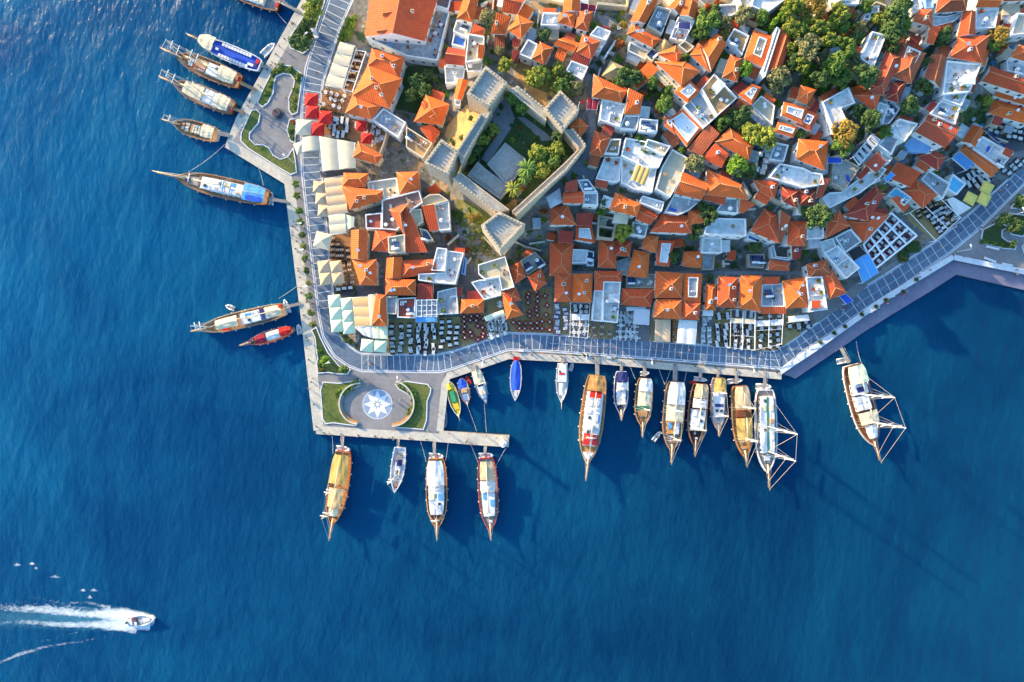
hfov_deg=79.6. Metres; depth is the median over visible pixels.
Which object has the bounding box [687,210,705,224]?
tile roofed house
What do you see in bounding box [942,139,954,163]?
street
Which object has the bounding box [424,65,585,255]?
castle
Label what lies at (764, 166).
parasol
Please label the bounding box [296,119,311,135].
parasol
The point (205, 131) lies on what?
sailing gulet
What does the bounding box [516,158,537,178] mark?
palm tree
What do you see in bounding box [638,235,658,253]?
tile roofed house
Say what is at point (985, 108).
shrub
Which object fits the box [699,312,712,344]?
terrace floor
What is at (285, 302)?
dinghy
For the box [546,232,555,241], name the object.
garden shed
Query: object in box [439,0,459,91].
street
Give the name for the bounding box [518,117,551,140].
courtyard path
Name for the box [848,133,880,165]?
pergola
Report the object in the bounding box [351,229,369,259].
tile roofed house
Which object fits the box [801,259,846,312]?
tile roofed house
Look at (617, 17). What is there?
shrub
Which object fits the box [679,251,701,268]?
tile roofed house
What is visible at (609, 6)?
garden wall
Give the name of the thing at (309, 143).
canopy
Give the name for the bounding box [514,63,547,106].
earth bank
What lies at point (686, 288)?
tile roofed house
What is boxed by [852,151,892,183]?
tile roofed house
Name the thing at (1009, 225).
bed kerb
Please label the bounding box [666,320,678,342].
terrace floor
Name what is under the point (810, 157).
tile roofed house
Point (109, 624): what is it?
wake foam
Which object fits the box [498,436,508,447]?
beacon
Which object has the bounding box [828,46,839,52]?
garden shed
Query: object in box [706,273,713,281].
tree
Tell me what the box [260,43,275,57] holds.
dinghy
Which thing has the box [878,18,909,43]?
tree
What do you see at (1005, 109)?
tile roofed house
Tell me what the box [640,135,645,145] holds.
tree
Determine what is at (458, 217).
shrub
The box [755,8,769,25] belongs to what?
tree
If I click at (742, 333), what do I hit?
pergola
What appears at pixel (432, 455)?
dinghy
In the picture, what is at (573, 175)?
shrub
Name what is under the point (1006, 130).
garden shed
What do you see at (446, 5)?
flat roofed house
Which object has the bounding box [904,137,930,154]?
blue canopy
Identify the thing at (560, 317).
terrace floor
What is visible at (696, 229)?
tree
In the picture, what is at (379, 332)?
canopy
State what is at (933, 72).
tile roofed house
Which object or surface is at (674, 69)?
tile roofed house
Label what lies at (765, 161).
parasol
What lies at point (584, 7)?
canopy
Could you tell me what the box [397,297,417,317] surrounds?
flat roofed house
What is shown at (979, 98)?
shrub
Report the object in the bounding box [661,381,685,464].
sailing gulet
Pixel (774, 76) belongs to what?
tree
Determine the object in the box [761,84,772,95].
garden wall
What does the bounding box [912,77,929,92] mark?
tree
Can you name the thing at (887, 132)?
tree
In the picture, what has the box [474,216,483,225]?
tree
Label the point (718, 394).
sailing gulet
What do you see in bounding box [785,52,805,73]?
tree
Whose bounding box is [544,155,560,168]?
tree
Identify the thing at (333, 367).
grass
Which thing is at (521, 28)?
tile roofed house
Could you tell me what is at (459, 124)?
earth bank
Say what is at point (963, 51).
tile roofed house
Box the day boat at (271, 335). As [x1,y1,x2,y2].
[239,326,294,345]
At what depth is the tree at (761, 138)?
161.42 m
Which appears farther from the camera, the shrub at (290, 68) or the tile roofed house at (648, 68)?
the shrub at (290, 68)
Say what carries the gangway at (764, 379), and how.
on the quay edge
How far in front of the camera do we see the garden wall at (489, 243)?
175.01 m
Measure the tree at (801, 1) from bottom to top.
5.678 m
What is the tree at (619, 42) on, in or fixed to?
on the ground at (397, 156)
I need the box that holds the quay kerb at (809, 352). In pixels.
[779,255,1023,373]
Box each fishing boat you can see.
[447,381,460,420]
[457,378,470,406]
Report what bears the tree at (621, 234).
on the ground at (397, 156)
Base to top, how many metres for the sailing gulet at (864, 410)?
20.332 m
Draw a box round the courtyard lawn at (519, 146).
[461,103,574,210]
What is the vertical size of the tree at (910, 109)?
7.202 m
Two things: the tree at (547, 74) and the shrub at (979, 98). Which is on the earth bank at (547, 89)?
the tree at (547, 74)
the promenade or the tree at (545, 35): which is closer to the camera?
the tree at (545, 35)
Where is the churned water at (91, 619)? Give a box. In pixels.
[45,610,150,624]
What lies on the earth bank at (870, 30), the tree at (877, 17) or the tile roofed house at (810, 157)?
the tree at (877, 17)
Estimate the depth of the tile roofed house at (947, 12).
164.74 m
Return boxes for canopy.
[302,136,320,154]
[320,137,356,174]
[324,175,350,215]
[325,42,356,92]
[329,213,348,236]
[345,214,356,231]
[352,296,369,326]
[355,326,372,337]
[368,294,375,325]
[372,326,389,338]
[416,317,437,321]
[484,310,504,320]
[570,314,589,320]
[580,3,596,17]
[585,98,598,113]
[625,307,645,310]
[628,164,650,188]
[633,309,649,324]
[652,320,670,341]
[674,22,690,35]
[677,320,696,344]
[701,310,713,315]
[729,318,754,323]
[752,319,782,326]
[786,315,809,322]
[827,157,841,164]
[837,294,852,304]
[847,245,865,260]
[854,254,878,283]
[879,171,894,185]
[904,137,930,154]
[941,197,970,217]
[983,131,1009,148]
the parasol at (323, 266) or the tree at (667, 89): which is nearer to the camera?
the tree at (667, 89)
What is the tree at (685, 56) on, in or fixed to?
on the ground at (397, 156)
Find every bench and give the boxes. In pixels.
[338,382,360,424]
[392,381,414,426]
[984,257,996,262]
[986,245,999,249]
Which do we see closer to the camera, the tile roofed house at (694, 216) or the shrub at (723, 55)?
the shrub at (723, 55)
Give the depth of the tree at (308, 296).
176.23 m
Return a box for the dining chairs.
[319,51,1023,354]
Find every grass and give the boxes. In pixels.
[241,110,295,173]
[258,66,300,113]
[288,119,294,141]
[290,0,323,52]
[312,328,347,373]
[321,382,354,424]
[395,65,441,113]
[397,382,429,428]
[468,205,489,220]
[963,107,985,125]
[982,224,1014,248]
[1009,214,1023,235]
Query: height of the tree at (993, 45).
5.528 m
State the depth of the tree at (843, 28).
162.03 m
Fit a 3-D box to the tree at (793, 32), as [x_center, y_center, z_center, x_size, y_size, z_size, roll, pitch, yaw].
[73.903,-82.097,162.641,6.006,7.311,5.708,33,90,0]
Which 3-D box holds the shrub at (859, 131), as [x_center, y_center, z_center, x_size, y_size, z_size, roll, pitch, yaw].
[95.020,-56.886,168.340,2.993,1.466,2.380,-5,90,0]
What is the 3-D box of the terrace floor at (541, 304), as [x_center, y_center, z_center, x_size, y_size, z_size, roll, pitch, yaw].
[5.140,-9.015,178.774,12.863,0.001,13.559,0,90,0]
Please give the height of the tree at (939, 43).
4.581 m
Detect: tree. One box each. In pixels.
[287,34,300,51]
[291,180,299,187]
[292,192,300,199]
[296,21,308,35]
[296,34,312,51]
[296,217,304,225]
[298,232,306,238]
[299,243,306,250]
[301,1,323,20]
[301,254,307,262]
[302,17,315,27]
[303,267,309,274]
[304,30,313,40]
[304,292,312,299]
[306,0,323,9]
[307,309,315,315]
[307,321,316,327]
[320,356,330,366]
[338,365,348,373]
[405,86,418,101]
[407,73,425,87]
[418,81,433,98]
[420,69,433,80]
[467,212,479,222]
[468,154,475,163]
[472,144,480,156]
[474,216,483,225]
[477,132,490,144]
[478,7,495,26]
[482,55,493,65]
[483,129,490,135]
[489,123,500,135]
[494,45,504,55]
[497,56,514,73]
[505,92,518,105]
[505,180,522,198]
[515,99,528,114]
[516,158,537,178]
[517,172,531,185]
[524,66,547,87]
[528,144,546,160]
[534,68,552,86]
[534,161,550,178]
[535,145,548,161]
[536,27,551,41]
[537,64,550,71]
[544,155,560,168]
[548,141,564,156]
[550,76,569,93]
[551,60,565,77]
[551,131,562,143]
[558,153,567,164]
[561,176,567,185]
[562,70,575,83]
[569,81,583,94]
[600,198,607,207]
[614,224,634,243]
[615,38,624,48]
[615,66,634,86]
[618,20,627,29]
[630,69,645,84]
[634,133,641,142]
[640,89,647,96]
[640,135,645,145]
[647,75,658,89]
[655,94,672,113]
[661,85,672,98]
[668,249,679,263]
[676,146,685,154]
[681,52,690,62]
[684,154,704,172]
[688,26,707,41]
[688,224,701,240]
[695,6,722,35]
[697,200,708,211]
[700,205,717,225]
[703,3,711,12]
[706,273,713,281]
[709,4,722,18]
[713,0,721,4]
[714,115,731,131]
[720,14,732,29]
[720,29,729,41]
[726,108,738,119]
[726,153,748,176]
[732,119,743,131]
[733,4,754,24]
[733,105,753,121]
[739,60,753,77]
[741,122,762,144]
[743,161,757,179]
[748,239,762,252]
[750,126,777,150]
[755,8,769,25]
[764,2,790,34]
[766,65,792,87]
[769,82,784,94]
[780,0,804,17]
[780,14,789,23]
[780,14,805,39]
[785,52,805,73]
[786,40,797,56]
[791,0,805,16]
[793,55,812,73]
[794,32,822,61]
[795,129,805,137]
[796,21,810,37]
[798,12,813,25]
[800,205,811,217]
[805,0,827,18]
[805,203,834,230]
[809,16,831,34]
[809,69,833,87]
[818,48,832,62]
[820,49,846,76]
[821,28,841,47]
[827,16,841,30]
[830,0,851,23]
[830,66,855,89]
[830,135,854,157]
[831,118,859,149]
[835,21,849,33]
[837,37,856,59]
[845,51,861,67]
[848,11,858,20]
[848,29,864,43]
[850,104,866,118]
[852,63,882,90]
[853,19,867,31]
[857,108,882,132]
[858,0,874,13]
[869,11,883,24]
[876,124,893,139]
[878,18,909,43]
[880,0,908,27]
[881,37,899,54]
[891,0,913,15]
[898,94,919,115]
[899,16,911,30]
[899,98,916,115]
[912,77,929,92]
[921,57,934,67]
[922,83,933,95]
[931,37,944,47]
[937,25,952,43]
[958,115,964,122]
[981,95,993,105]
[986,37,1001,51]
[987,25,1009,46]
[992,216,1002,226]
[993,42,1008,53]
[996,211,1012,226]
[1004,217,1022,232]
[1009,240,1017,246]
[1010,193,1023,208]
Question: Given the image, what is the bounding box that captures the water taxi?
[510,357,521,400]
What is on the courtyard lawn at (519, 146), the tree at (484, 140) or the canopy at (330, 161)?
the tree at (484, 140)
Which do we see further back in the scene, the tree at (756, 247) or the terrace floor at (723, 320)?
the terrace floor at (723, 320)
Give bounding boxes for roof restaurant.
[594,137,686,213]
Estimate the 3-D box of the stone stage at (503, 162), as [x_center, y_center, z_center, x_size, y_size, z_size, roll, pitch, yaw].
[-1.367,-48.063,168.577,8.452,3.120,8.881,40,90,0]
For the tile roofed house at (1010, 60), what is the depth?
168.76 m
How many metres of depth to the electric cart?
176.80 m
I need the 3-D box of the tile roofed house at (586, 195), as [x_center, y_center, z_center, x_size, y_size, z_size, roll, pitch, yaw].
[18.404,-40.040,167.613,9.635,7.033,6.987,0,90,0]
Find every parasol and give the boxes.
[293,141,304,154]
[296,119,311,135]
[304,93,318,105]
[305,105,318,118]
[311,122,324,135]
[313,181,324,192]
[313,231,332,249]
[315,193,327,204]
[317,260,330,272]
[318,110,331,124]
[318,204,329,216]
[319,272,331,284]
[328,294,340,307]
[329,260,342,272]
[329,307,341,319]
[330,319,342,332]
[331,271,344,284]
[340,297,352,310]
[342,309,353,321]
[343,321,355,333]
[356,120,366,131]
[360,339,373,351]
[361,132,371,143]
[373,339,386,352]
[758,169,765,174]
[760,164,766,169]
[761,158,767,164]
[963,191,977,205]
[976,192,990,206]
[979,180,994,194]
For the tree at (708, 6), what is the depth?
163.54 m
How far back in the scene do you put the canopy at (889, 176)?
170.99 m
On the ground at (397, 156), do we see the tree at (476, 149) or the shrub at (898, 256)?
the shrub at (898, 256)
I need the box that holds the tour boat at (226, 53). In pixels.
[186,33,263,71]
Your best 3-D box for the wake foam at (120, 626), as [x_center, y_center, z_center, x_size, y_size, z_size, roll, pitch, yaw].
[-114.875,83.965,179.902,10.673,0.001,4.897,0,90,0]
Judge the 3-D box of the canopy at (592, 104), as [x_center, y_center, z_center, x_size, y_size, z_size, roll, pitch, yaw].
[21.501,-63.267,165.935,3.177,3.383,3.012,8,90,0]
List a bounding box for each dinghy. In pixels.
[226,304,235,310]
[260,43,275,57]
[269,192,273,205]
[283,299,291,313]
[296,324,302,334]
[335,445,349,450]
[428,453,443,457]
[478,453,493,458]
[568,363,573,371]
[651,431,660,441]
[693,376,706,381]
[726,378,742,383]
[755,383,771,389]
[836,357,849,364]
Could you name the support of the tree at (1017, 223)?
on the quay paving
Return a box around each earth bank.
[445,104,479,148]
[454,199,493,253]
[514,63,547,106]
[530,66,584,97]
[708,2,795,33]
[784,0,884,92]
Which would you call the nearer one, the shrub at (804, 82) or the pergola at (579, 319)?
the shrub at (804, 82)
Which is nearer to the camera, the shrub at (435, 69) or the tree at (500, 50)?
the tree at (500, 50)
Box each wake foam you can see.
[23,607,153,621]
[47,619,149,629]
[111,622,134,630]
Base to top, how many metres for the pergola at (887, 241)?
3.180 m
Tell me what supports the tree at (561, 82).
on the earth bank at (547, 89)
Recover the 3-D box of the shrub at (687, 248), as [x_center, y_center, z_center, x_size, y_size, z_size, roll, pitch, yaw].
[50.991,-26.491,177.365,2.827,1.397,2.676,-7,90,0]
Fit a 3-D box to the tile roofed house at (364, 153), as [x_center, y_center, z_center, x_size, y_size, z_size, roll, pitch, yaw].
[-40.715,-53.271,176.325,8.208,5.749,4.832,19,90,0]
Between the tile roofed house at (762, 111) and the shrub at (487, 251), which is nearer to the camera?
the tile roofed house at (762, 111)
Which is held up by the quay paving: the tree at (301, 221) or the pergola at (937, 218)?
the tree at (301, 221)
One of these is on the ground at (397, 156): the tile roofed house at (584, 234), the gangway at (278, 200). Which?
the tile roofed house at (584, 234)
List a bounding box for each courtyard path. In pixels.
[482,110,514,162]
[493,98,514,129]
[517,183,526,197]
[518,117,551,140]
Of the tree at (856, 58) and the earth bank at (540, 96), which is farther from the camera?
the earth bank at (540, 96)
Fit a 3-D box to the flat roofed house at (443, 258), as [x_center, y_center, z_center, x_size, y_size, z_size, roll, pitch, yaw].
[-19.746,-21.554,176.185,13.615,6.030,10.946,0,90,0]
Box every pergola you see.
[343,50,368,93]
[416,299,438,316]
[569,302,589,337]
[654,70,677,95]
[726,309,754,349]
[752,311,782,349]
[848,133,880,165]
[860,212,916,267]
[904,196,960,241]
[945,152,973,173]
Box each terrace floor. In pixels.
[320,166,369,177]
[321,89,351,113]
[324,115,385,150]
[329,233,351,263]
[333,286,383,296]
[341,260,359,285]
[344,51,364,90]
[387,318,414,353]
[415,322,436,353]
[438,317,459,349]
[461,313,486,346]
[487,297,508,337]
[508,287,551,332]
[553,302,569,334]
[570,303,589,337]
[590,323,613,338]
[618,306,649,341]
[650,319,671,342]
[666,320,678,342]
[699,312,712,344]
[712,310,730,346]
[730,309,754,350]
[755,312,801,350]
[811,280,867,322]
[865,215,914,265]
[906,200,954,240]
[953,166,996,206]
[987,127,1023,152]
[996,150,1023,178]
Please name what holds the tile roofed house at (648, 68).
on the ground at (397, 156)
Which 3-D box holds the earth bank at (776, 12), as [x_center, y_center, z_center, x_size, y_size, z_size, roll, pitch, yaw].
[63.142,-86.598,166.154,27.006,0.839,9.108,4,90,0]
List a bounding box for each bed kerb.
[240,109,296,174]
[257,65,301,114]
[286,118,296,142]
[289,0,324,53]
[311,327,350,374]
[320,380,359,425]
[394,381,430,429]
[981,221,1017,249]
[996,213,1023,236]
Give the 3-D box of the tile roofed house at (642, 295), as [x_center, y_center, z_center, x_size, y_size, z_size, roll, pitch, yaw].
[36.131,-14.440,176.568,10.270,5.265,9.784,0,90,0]
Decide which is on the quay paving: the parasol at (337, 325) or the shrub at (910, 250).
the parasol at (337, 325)
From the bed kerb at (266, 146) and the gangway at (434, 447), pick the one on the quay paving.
the bed kerb at (266, 146)
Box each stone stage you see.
[467,162,507,201]
[487,143,523,183]
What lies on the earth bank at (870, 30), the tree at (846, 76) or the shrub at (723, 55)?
the tree at (846, 76)
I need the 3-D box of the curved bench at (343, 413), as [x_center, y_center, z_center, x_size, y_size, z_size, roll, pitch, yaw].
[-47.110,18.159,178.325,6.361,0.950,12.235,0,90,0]
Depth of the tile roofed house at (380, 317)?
174.18 m
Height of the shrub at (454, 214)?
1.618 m
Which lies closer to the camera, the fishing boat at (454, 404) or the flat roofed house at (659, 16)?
the flat roofed house at (659, 16)
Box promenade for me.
[301,0,1023,371]
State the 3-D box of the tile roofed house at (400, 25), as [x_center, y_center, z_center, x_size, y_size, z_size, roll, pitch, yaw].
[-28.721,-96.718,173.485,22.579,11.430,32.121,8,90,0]
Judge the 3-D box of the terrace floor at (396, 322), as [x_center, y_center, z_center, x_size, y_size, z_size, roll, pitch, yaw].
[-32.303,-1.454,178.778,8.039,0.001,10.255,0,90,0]
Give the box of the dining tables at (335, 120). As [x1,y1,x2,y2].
[321,52,1023,290]
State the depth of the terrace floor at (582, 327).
178.78 m
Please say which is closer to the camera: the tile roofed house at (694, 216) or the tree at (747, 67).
the tree at (747, 67)
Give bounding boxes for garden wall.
[379,131,388,154]
[447,234,459,245]
[481,1,487,7]
[483,236,497,252]
[503,241,540,255]
[537,0,563,5]
[596,0,628,11]
[603,40,615,59]
[698,0,711,13]
[741,181,751,196]
[752,188,797,209]
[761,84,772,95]
[863,126,868,144]
[872,1,885,8]
[978,57,988,74]
[988,137,1007,143]
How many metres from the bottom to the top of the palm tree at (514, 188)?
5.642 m
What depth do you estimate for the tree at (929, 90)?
165.45 m
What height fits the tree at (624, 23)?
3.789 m
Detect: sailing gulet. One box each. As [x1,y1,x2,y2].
[153,170,270,205]
[158,69,237,114]
[161,39,243,88]
[162,114,219,142]
[190,303,287,332]
[239,0,281,12]
[320,450,352,541]
[425,458,447,539]
[477,457,499,539]
[578,374,606,481]
[612,371,628,420]
[633,378,652,437]
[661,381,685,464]
[686,383,708,454]
[709,377,728,435]
[729,385,758,467]
[753,389,797,490]
[842,363,905,463]
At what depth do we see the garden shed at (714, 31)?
164.00 m
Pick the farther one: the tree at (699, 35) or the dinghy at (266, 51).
the dinghy at (266, 51)
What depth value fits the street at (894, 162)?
174.23 m
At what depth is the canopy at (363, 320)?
175.50 m
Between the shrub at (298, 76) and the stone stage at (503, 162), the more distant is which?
the shrub at (298, 76)
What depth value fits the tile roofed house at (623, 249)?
173.91 m
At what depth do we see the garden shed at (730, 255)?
175.97 m
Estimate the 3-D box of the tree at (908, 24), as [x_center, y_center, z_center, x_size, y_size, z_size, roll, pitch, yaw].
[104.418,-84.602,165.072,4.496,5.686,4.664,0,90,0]
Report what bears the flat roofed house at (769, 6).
on the ground at (397, 156)
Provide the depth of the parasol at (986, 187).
176.04 m
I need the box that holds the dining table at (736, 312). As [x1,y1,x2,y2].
[735,309,738,316]
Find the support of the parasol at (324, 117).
on the terrace floor at (353, 134)
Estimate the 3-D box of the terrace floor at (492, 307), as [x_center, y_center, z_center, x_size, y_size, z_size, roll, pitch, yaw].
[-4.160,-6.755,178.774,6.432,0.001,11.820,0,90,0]
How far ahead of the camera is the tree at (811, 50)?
159.01 m
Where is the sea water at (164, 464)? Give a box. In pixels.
[0,0,1023,681]
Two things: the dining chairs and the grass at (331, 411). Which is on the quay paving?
the grass at (331, 411)
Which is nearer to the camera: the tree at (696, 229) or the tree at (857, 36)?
the tree at (857, 36)
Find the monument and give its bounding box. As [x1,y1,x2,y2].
[272,108,282,118]
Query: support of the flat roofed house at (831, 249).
on the ground at (397, 156)
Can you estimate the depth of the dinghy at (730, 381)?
179.33 m
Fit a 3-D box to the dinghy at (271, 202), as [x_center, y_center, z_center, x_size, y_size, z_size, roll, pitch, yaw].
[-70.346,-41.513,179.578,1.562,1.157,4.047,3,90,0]
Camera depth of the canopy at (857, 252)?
175.17 m
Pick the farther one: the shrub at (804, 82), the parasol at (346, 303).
the parasol at (346, 303)
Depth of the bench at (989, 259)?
178.31 m
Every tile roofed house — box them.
[342,173,382,211]
[345,48,405,122]
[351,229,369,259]
[352,259,378,285]
[353,141,383,166]
[365,0,449,66]
[367,171,420,198]
[371,293,388,325]
[372,230,396,252]
[382,190,422,233]
[385,257,438,294]
[403,207,427,253]
[411,194,451,243]
[414,89,449,145]
[415,284,458,316]
[438,47,465,89]
[451,0,485,49]
[454,78,467,108]
[457,287,484,313]
[464,23,484,78]
[491,12,537,48]
[497,0,533,20]
[501,287,523,319]
[509,249,546,290]
[511,38,520,67]
[518,39,553,66]
[538,0,592,42]
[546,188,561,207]
[549,230,573,276]
[550,206,592,227]
[553,32,578,64]
[554,273,592,302]
[562,179,597,208]
[565,34,600,83]
[569,117,588,136]
[573,226,594,243]
[587,130,620,169]
[591,74,657,138]
[591,271,621,322]
[597,240,616,268]
[599,192,657,239]
[616,241,631,256]
[616,249,649,277]
[620,274,654,306]
[625,24,661,49]
[628,0,658,30]
[631,61,658,91]
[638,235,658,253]
[649,213,691,234]
[652,271,701,319]
[654,45,700,91]
[654,240,674,266]
[660,0,701,46]
[660,73,736,150]
[662,115,675,134]
[663,169,707,215]
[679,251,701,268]
[685,124,758,169]
[687,33,725,75]
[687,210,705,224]
[702,169,755,216]
[702,284,717,309]
[714,54,742,87]
[715,276,738,307]
[731,81,775,127]
[736,275,785,313]
[741,28,772,83]
[747,208,790,244]
[750,178,829,215]
[754,27,790,84]
[761,139,829,189]
[763,246,800,270]
[774,102,820,140]
[778,221,823,249]
[779,277,807,308]
[785,85,816,108]
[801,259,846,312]
[824,210,849,238]
[843,185,889,242]
[849,50,900,118]
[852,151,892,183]
[879,40,925,106]
[883,162,937,212]
[906,9,940,48]
[910,114,958,150]
[911,149,946,173]
[912,54,945,96]
[925,0,967,35]
[932,10,989,100]
[955,122,983,147]
[955,136,1013,178]
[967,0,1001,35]
[978,66,1023,98]
[985,91,1023,129]
[995,0,1023,41]
[995,44,1023,77]
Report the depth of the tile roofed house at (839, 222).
171.12 m
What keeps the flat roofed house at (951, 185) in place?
on the ground at (397, 156)
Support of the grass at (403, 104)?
on the ground at (397, 156)
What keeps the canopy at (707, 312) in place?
on the terrace floor at (710, 323)
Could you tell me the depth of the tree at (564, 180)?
165.77 m
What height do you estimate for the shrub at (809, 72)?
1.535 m
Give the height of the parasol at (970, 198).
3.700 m
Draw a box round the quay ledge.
[783,260,1023,377]
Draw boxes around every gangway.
[217,130,229,136]
[233,107,244,114]
[239,80,256,91]
[268,197,287,202]
[278,0,300,12]
[284,302,300,308]
[340,436,343,447]
[433,442,435,454]
[595,357,599,374]
[643,362,645,375]
[673,364,676,380]
[699,367,702,376]
[734,369,738,383]
[763,370,767,385]
[840,347,849,363]
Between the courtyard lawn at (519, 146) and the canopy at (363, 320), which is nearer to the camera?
the courtyard lawn at (519, 146)
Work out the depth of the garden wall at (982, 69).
168.93 m
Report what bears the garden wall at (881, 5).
on the ground at (397, 156)
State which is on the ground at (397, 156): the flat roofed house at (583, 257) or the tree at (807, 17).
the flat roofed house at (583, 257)
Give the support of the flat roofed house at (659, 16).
on the ground at (397, 156)
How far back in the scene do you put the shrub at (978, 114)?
174.51 m
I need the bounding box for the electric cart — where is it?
[310,27,318,38]
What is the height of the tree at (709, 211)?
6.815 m
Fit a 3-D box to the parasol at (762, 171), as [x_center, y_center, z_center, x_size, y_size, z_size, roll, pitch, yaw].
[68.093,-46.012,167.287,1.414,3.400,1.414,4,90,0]
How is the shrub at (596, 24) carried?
on the ground at (397, 156)
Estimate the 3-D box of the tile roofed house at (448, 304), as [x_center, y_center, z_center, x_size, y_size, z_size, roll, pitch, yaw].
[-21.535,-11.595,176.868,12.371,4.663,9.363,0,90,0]
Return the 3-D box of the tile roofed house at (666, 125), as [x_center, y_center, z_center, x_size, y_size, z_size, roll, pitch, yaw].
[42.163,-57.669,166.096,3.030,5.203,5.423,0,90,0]
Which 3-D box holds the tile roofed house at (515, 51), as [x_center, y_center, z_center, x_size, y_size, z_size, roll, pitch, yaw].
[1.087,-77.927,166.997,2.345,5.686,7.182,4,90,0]
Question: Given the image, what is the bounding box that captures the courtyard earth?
[505,199,517,209]
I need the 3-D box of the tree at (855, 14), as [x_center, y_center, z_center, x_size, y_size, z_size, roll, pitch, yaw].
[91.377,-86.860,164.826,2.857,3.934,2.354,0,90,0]
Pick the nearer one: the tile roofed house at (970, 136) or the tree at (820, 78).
the tree at (820, 78)
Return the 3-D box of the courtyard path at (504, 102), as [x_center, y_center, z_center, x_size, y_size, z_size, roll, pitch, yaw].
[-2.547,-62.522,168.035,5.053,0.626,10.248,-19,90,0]
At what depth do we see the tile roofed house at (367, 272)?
173.69 m
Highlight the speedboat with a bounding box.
[125,615,155,626]
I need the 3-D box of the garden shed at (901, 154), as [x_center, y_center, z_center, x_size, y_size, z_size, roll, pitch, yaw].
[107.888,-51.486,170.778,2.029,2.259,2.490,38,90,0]
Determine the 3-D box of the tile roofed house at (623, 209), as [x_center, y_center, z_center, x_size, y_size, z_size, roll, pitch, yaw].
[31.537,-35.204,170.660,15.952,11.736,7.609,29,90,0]
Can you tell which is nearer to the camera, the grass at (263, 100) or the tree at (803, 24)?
the tree at (803, 24)
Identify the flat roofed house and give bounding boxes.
[365,212,383,231]
[373,108,407,141]
[386,296,399,314]
[388,234,408,255]
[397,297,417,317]
[405,127,433,161]
[418,247,466,285]
[436,0,454,15]
[471,256,513,299]
[572,249,594,266]
[589,24,610,56]
[625,42,659,66]
[643,6,670,38]
[644,139,669,156]
[677,40,693,59]
[698,218,746,254]
[700,254,765,270]
[717,0,783,27]
[724,25,749,57]
[743,233,789,261]
[816,87,854,144]
[817,229,861,279]
[818,167,886,207]
[827,154,859,191]
[828,0,879,23]
[846,31,884,80]
[869,115,917,156]
[873,102,900,128]
[907,0,933,16]
[917,171,965,200]
[921,90,969,125]
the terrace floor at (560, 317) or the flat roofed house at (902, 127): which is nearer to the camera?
the flat roofed house at (902, 127)
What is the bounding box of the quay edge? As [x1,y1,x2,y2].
[225,0,781,446]
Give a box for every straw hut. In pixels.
[602,61,625,79]
[655,38,672,55]
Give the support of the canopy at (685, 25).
on the ground at (397, 156)
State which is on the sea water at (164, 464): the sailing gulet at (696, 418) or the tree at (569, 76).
the sailing gulet at (696, 418)
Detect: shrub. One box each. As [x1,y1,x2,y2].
[263,90,269,96]
[276,63,283,70]
[286,65,293,72]
[294,72,302,81]
[333,391,339,397]
[351,13,358,21]
[432,66,440,73]
[435,81,443,89]
[452,209,458,219]
[455,213,462,221]
[484,28,491,35]
[485,248,491,256]
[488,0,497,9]
[538,208,547,214]
[571,171,578,178]
[589,67,595,73]
[590,20,599,28]
[596,209,604,216]
[600,51,610,58]
[610,22,617,29]
[613,13,620,21]
[615,54,624,63]
[622,63,631,70]
[644,92,651,100]
[647,86,656,93]
[685,246,693,250]
[721,50,727,58]
[731,262,738,268]
[774,100,781,107]
[775,19,782,27]
[800,78,808,85]
[801,250,809,256]
[804,70,811,79]
[814,87,819,95]
[820,86,829,93]
[856,129,864,136]
[878,182,886,190]
[896,251,904,261]
[903,244,912,253]
[912,240,920,249]
[975,94,981,102]
[975,110,981,117]
[980,103,988,111]
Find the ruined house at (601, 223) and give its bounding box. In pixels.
[595,215,615,240]
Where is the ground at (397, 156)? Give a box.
[225,0,1023,434]
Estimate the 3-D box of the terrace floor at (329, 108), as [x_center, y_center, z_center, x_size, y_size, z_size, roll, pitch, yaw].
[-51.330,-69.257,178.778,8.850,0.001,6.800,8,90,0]
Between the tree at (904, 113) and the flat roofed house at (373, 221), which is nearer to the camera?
the tree at (904, 113)
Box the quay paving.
[233,0,1023,432]
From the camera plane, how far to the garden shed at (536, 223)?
170.91 m
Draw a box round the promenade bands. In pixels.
[300,0,1023,372]
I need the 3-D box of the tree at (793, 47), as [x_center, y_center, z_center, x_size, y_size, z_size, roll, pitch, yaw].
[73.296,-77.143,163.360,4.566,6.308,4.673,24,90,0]
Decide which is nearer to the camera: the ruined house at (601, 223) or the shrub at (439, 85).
the ruined house at (601, 223)
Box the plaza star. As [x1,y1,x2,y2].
[363,389,391,418]
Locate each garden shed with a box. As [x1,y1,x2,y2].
[427,183,440,193]
[454,1,461,13]
[532,218,540,228]
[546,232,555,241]
[673,238,684,247]
[709,26,718,37]
[725,20,738,32]
[725,250,735,260]
[807,101,819,112]
[807,131,821,140]
[815,52,822,65]
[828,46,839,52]
[894,149,907,161]
[905,35,920,45]
[999,12,1011,25]
[999,125,1013,135]
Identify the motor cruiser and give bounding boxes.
[471,368,488,403]
[555,363,567,408]
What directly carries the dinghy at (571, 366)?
on the sea water at (164, 464)
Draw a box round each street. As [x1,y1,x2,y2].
[431,192,490,261]
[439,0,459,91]
[536,109,600,203]
[571,271,858,276]
[584,0,632,84]
[877,144,902,189]
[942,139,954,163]
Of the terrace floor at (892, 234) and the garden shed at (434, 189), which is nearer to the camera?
the garden shed at (434, 189)
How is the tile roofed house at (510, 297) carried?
on the ground at (397, 156)
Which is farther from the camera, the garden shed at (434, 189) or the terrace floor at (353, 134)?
the terrace floor at (353, 134)
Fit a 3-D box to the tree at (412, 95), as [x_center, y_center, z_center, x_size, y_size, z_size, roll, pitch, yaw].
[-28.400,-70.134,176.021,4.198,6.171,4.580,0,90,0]
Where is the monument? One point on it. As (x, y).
(277, 113)

